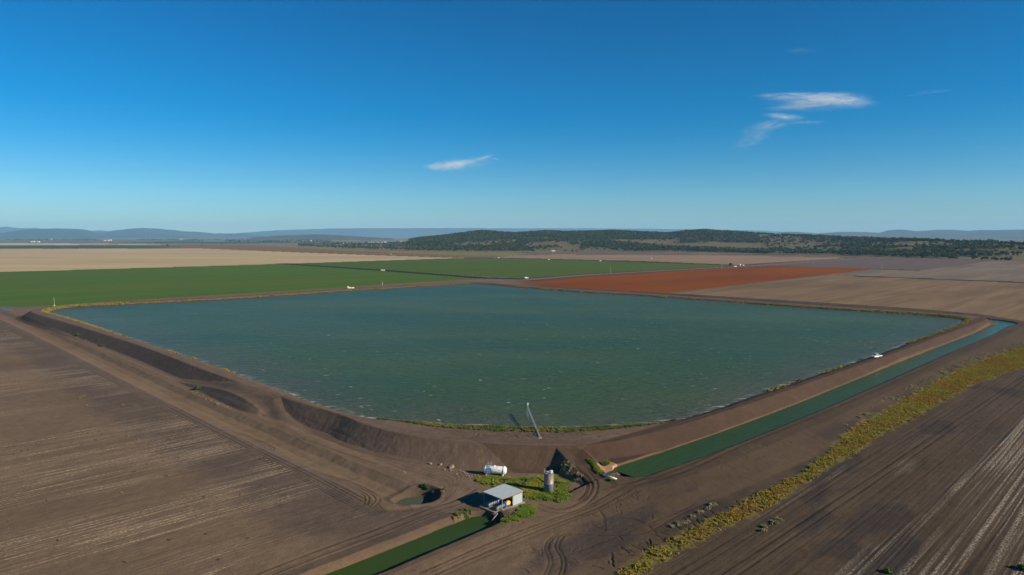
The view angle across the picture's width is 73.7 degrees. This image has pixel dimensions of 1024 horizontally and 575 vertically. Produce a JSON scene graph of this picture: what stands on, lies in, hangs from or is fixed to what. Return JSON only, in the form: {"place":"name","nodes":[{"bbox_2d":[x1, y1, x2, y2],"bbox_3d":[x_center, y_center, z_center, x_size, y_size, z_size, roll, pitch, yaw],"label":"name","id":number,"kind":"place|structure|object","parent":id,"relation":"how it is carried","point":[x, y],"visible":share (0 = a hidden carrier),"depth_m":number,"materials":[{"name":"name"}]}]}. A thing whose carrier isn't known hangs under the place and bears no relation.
{"place":"outdoors","nodes":[
{"label":"outdoors","id":0,"kind":"place"},
{"bbox_2d":[0,228,106,238],"bbox_3d":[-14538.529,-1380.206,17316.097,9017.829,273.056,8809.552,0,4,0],"label":"mountains","id":1,"kind":"structure","parent":0,"point":[58,233],"depth_m":17223.72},
{"bbox_2d":[0,227,107,232],"bbox_3d":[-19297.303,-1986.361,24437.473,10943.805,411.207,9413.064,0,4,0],"label":"mountains","id":2,"kind":"structure","parent":0,"point":[5,229],"depth_m":25109.25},
{"bbox_2d":[0,243,159,244],"bbox_3d":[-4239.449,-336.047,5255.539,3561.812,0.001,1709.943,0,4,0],"label":"cream field","id":3,"kind":"structure","parent":0,"point":[63,244],"depth_m":4851.79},
{"bbox_2d":[0,245,179,247],"bbox_3d":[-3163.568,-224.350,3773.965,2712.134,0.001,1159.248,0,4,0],"label":"green field","id":4,"kind":"structure","parent":0,"point":[89,246],"depth_m":3924.65,"materials":[{"name":"green plant"}]},
{"bbox_2d":[0,239,207,242],"bbox_3d":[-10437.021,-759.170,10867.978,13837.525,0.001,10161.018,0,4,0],"label":"dark plain","id":5,"kind":"structure","parent":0,"point":[71,241],"depth_m":9197.07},
{"bbox_2d":[60,244,209,245],"bbox_3d":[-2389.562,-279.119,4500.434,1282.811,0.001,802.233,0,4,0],"label":"red brown field","id":6,"kind":"structure","parent":0,"point":[136,245],"depth_m":4339.25,"materials":[{"name":"soil"}]},
{"bbox_2d":[100,228,264,237],"bbox_3d":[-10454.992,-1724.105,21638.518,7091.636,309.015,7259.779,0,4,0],"label":"mountains","id":7,"kind":"structure","parent":0,"point":[144,233],"depth_m":19935.60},
{"bbox_2d":[0,326,367,574],"bbox_3d":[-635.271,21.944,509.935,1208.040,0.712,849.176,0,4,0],"label":"field","id":8,"kind":"structure","parent":0,"point":[94,518],"depth_m":162.67,"materials":[{"name":"soil"}]},
{"bbox_2d":[130,241,317,243],"bbox_3d":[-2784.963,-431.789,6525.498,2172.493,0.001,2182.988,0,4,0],"label":"green field","id":9,"kind":"structure","parent":0,"point":[201,242],"depth_m":6352.45,"materials":[{"name":"green plant"}]},
{"bbox_2d":[0,248,451,271],"bbox_3d":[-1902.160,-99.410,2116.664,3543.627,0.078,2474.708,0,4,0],"label":"pale stubble field","id":10,"kind":"structure","parent":0,"point":[13,260],"depth_m":1828.36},
{"bbox_2d":[0,264,480,306],"bbox_3d":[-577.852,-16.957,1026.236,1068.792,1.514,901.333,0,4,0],"label":"green crop field","id":11,"kind":"structure","parent":0,"point":[37,288],"depth_m":903.43,"materials":[{"name":"green plant"}]},
{"bbox_2d":[249,234,393,239],"bbox_3d":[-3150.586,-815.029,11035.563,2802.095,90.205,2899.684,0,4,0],"label":"hills","id":12,"kind":"structure","parent":0,"point":[313,237],"depth_m":10361.68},
{"bbox_2d":[180,245,485,257],"bbox_3d":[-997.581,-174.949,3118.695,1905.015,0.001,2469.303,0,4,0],"label":"red brown field","id":13,"kind":"structure","parent":0,"point":[276,249],"depth_m":2655.87,"materials":[{"name":"soil"}]},
{"bbox_2d":[272,251,458,257],"bbox_3d":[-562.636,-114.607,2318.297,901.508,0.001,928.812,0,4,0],"label":"farm track","id":14,"kind":"structure","parent":0,"point":[360,254],"depth_m":2167.27,"materials":[{"name":"soil"}]},
{"bbox_2d":[270,246,525,255],"bbox_3d":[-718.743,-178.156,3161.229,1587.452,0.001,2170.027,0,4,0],"label":"pasture","id":15,"kind":"structure","parent":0,"point":[475,253],"depth_m":2494.58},
{"bbox_2d":[277,263,529,278],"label":"farm track","id":16,"kind":"structure","parent":0,"point":[405,272],"depth_m":1126.42,"materials":[{"name":"soil"}]},
{"bbox_2d":[326,516,497,574],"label":"irrigation canal","id":17,"kind":"structure","parent":0,"point":[389,559],"depth_m":133.87,"materials":[{"name":"green liquid"}]},
{"bbox_2d":[396,497,432,504],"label":"sump water","id":18,"kind":"structure","parent":0,"point":[416,500],"depth_m":160.50,"materials":[{"name":"liquid"}]},
{"bbox_2d":[49,284,962,426],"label":"reservoir water","id":19,"kind":"structure","parent":0,"point":[474,354],"depth_m":353.25,"materials":[{"name":"teal liquid"}]},
{"bbox_2d":[0,237,1023,574],"bbox_3d":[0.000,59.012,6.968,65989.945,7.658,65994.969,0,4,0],"label":"ground","id":20,"kind":"structure","parent":0,"point":[376,469],"depth_m":184.64,"materials":[{"name":"soil"}]},
{"bbox_2d":[0,238,407,244],"bbox_3d":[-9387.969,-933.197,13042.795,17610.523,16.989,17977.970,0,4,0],"label":"scrub","id":21,"kind":"object","parent":20,"relation":"on","point":[248,240],"visible":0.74,"depth_m":8587.75,"materials":[{"name":"green plant"}]},
{"bbox_2d":[452,507,471,519],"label":"weed patch","id":22,"kind":"object","parent":20,"relation":"on","point":[459,514],"visible":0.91,"depth_m":148.09,"materials":[{"name":"green plant"}]},
{"bbox_2d":[491,512,497,521],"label":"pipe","id":23,"kind":"object","parent":20,"relation":"on","point":[495,518],"visible":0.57,"depth_m":147.55,"materials":[{"name":"metal"}]},
{"bbox_2d":[483,462,506,475],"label":"storage tank","id":24,"kind":"object","parent":20,"relation":"on","point":[494,469],"visible":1,"depth_m":171.28,"materials":[{"name":"white metal"}]},
{"bbox_2d":[478,484,524,517],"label":"pump shed","id":25,"kind":"structure","parent":20,"relation":"on","point":[503,492],"depth_m":152.23,"materials":[{"name":"grey metal"}]},
{"bbox_2d":[486,498,501,507],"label":"pump","id":26,"kind":"object","parent":25,"relation":"on","point":[496,501],"visible":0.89,"depth_m":151.82,"materials":[{"name":"grey paint"}]},
{"bbox_2d":[495,500,511,513],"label":"pump","id":27,"kind":"object","parent":25,"relation":"on","point":[507,503],"visible":0.95,"depth_m":150.15,"materials":[{"name":"grey paint"}]},
{"bbox_2d":[40,283,972,391],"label":"shore weeds","id":28,"kind":"object","parent":20,"relation":"on","point":[964,319],"visible":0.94,"depth_m":521.50,"materials":[{"name":"plant"}]},
{"bbox_2d":[474,474,573,521],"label":"weed patch","id":29,"kind":"object","parent":20,"relation":"on","point":[536,491],"visible":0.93,"depth_m":160.90,"materials":[{"name":"green plant"}]},
{"bbox_2d":[376,417,675,432],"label":"shore weeds","id":30,"kind":"object","parent":20,"relation":"on","point":[492,427],"visible":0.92,"depth_m":198.80,"materials":[{"name":"green plant"}]},
{"bbox_2d":[527,403,541,437],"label":"gantry","id":31,"kind":"object","parent":20,"relation":"on","point":[528,411],"visible":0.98,"depth_m":203.21,"materials":[{"name":"grey metal"}]},
{"bbox_2d":[538,470,553,492],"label":"silo","id":32,"kind":"object","parent":20,"relation":"on","point":[548,481],"visible":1,"depth_m":159.57,"materials":[{"name":"metal"}]},
{"bbox_2d":[560,461,583,480],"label":"weed patch","id":33,"kind":"object","parent":20,"relation":"on","point":[570,466],"visible":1,"depth_m":171.55,"materials":[{"name":"plant"}]},
{"bbox_2d":[586,458,612,481],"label":"weed patch","id":34,"kind":"object","parent":20,"relation":"on","point":[596,469],"visible":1,"depth_m":172.31,"materials":[{"name":"green plant"}]},
{"bbox_2d":[596,462,616,471],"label":"rock apron","id":35,"kind":"object","parent":20,"relation":"on","point":[610,467],"visible":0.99,"depth_m":173.20,"materials":[{"name":"beige stone"}]},
{"bbox_2d":[615,346,1023,574],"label":"weed strip","id":36,"kind":"object","parent":20,"relation":"on","point":[969,379],"visible":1,"depth_m":209.87,"materials":[{"name":"plant"}]},
{"bbox_2d":[669,341,1023,531],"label":"weed patch","id":37,"kind":"object","parent":20,"relation":"on","point":[713,504],"visible":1,"depth_m":228.55,"materials":[{"name":"plant"}]},
{"bbox_2d":[0,238,1023,253],"bbox_3d":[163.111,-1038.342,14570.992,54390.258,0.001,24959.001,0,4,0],"label":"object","id":38,"kind":"structure","parent":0,"point":[295,244],"depth_m":5501.64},
{"bbox_2d":[298,231,533,250],"bbox_3d":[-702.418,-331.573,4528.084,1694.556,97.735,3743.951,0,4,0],"label":"woodland","id":39,"kind":"object","parent":38,"relation":"on","point":[406,244],"visible":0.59,"depth_m":3367.29,"materials":[{"name":"green plant"}]},
{"bbox_2d":[0,0,1023,233],"label":"sky","id":40,"kind":"structure","parent":0,"point":[207,116],"materials":[{"name":"blue"}]},
{"bbox_2d":[245,228,779,236],"bbox_3d":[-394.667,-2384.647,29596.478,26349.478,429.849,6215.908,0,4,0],"label":"mountains","id":41,"kind":"structure","parent":0,"point":[390,232],"depth_m":29503.41,"materials":[{"name":"blue"}]},
{"bbox_2d":[302,258,738,277],"bbox_3d":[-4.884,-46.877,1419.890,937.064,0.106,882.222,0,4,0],"label":"green crop field","id":42,"kind":"structure","parent":0,"point":[506,267],"depth_m":1348.26,"materials":[{"name":"green plant"}]},
{"bbox_2d":[510,258,745,265],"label":"farm track","id":43,"kind":"structure","parent":0,"point":[628,261],"depth_m":1612.97,"materials":[{"name":"soil"}]},
{"bbox_2d":[475,259,848,280],"bbox_3d":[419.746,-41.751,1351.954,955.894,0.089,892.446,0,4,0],"label":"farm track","id":44,"kind":"structure","parent":0,"point":[643,271],"depth_m":1126.42,"materials":[{"name":"brown soil"}]},
{"bbox_2d":[501,254,839,264],"bbox_3d":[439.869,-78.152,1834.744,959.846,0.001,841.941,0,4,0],"label":"tan stubble field","id":45,"kind":"structure","parent":0,"point":[724,259],"depth_m":1828.36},
{"bbox_2d":[521,266,869,292],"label":"red crop field","id":46,"kind":"structure","parent":0,"point":[671,281],"depth_m":967.12,"materials":[{"name":"red soil"}]},
{"bbox_2d":[378,231,1023,260],"bbox_3d":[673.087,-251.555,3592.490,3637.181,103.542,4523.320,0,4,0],"label":"hills","id":47,"kind":"structure","parent":0,"point":[567,246],"depth_m":2913.49,"materials":[{"name":"green plant"}]},
{"bbox_2d":[409,228,1023,259],"bbox_3d":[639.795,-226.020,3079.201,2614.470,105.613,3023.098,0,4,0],"label":"woodland","id":48,"kind":"object","parent":47,"relation":"on","point":[611,234],"visible":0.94,"depth_m":3395.51,"materials":[{"name":"green plant"}]},
{"bbox_2d":[519,252,930,258],"bbox_3d":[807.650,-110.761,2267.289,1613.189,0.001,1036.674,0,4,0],"label":"brown paddock","id":49,"kind":"structure","parent":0,"point":[638,253],"depth_m":2224.40,"materials":[{"name":"soil"}]},
{"bbox_2d":[613,319,1015,476],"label":"channel water","id":50,"kind":"structure","parent":0,"point":[683,454],"depth_m":223.82,"materials":[{"name":"green liquid"}]},
{"bbox_2d":[647,370,1023,574],"bbox_3d":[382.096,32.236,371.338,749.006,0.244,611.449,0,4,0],"label":"fallow field","id":51,"kind":"structure","parent":0,"point":[939,490],"depth_m":148.65,"materials":[{"name":"soil"}]},
{"bbox_2d":[883,568,893,573],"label":"bush","id":52,"kind":"object","parent":51,"relation":"on","point":[887,570],"visible":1,"depth_m":121.81,"materials":[{"name":"green plant"}]},
{"bbox_2d":[1017,563,1023,570],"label":"bush","id":53,"kind":"object","parent":51,"relation":"on","point":[1020,566],"visible":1,"depth_m":123.14,"materials":[{"name":"green plant"}]},
{"bbox_2d":[673,274,1023,320],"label":"brown stubble field","id":54,"kind":"structure","parent":0,"point":[1000,299],"depth_m":727.16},
{"bbox_2d":[745,258,993,270],"bbox_3d":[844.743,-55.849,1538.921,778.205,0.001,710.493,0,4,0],"label":"grey ploughed field","id":55,"kind":"structure","parent":0,"point":[911,264],"depth_m":1495.52,"materials":[{"name":"soil"}]},
{"bbox_2d":[775,232,1023,238],"bbox_3d":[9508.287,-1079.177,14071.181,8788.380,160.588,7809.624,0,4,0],"label":"mountains","id":56,"kind":"structure","parent":0,"point":[873,234],"depth_m":13827.66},
{"bbox_2d":[836,260,1023,281],"bbox_3d":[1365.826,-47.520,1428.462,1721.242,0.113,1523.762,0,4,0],"label":"grey stubble field","id":57,"kind":"structure","parent":0,"point":[1004,270],"depth_m":1126.42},
{"bbox_2d":[857,276,1023,282],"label":"ditch","id":58,"kind":"object","parent":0,"point":[942,279],"visible":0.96,"depth_m":945.15,"materials":[{"name":"soil"}]},
{"bbox_2d":[881,230,1023,235],"bbox_3d":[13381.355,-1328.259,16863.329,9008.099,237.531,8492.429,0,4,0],"label":"mountains","id":59,"kind":"structure","parent":0,"point":[975,232],"depth_m":17138.77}
]}

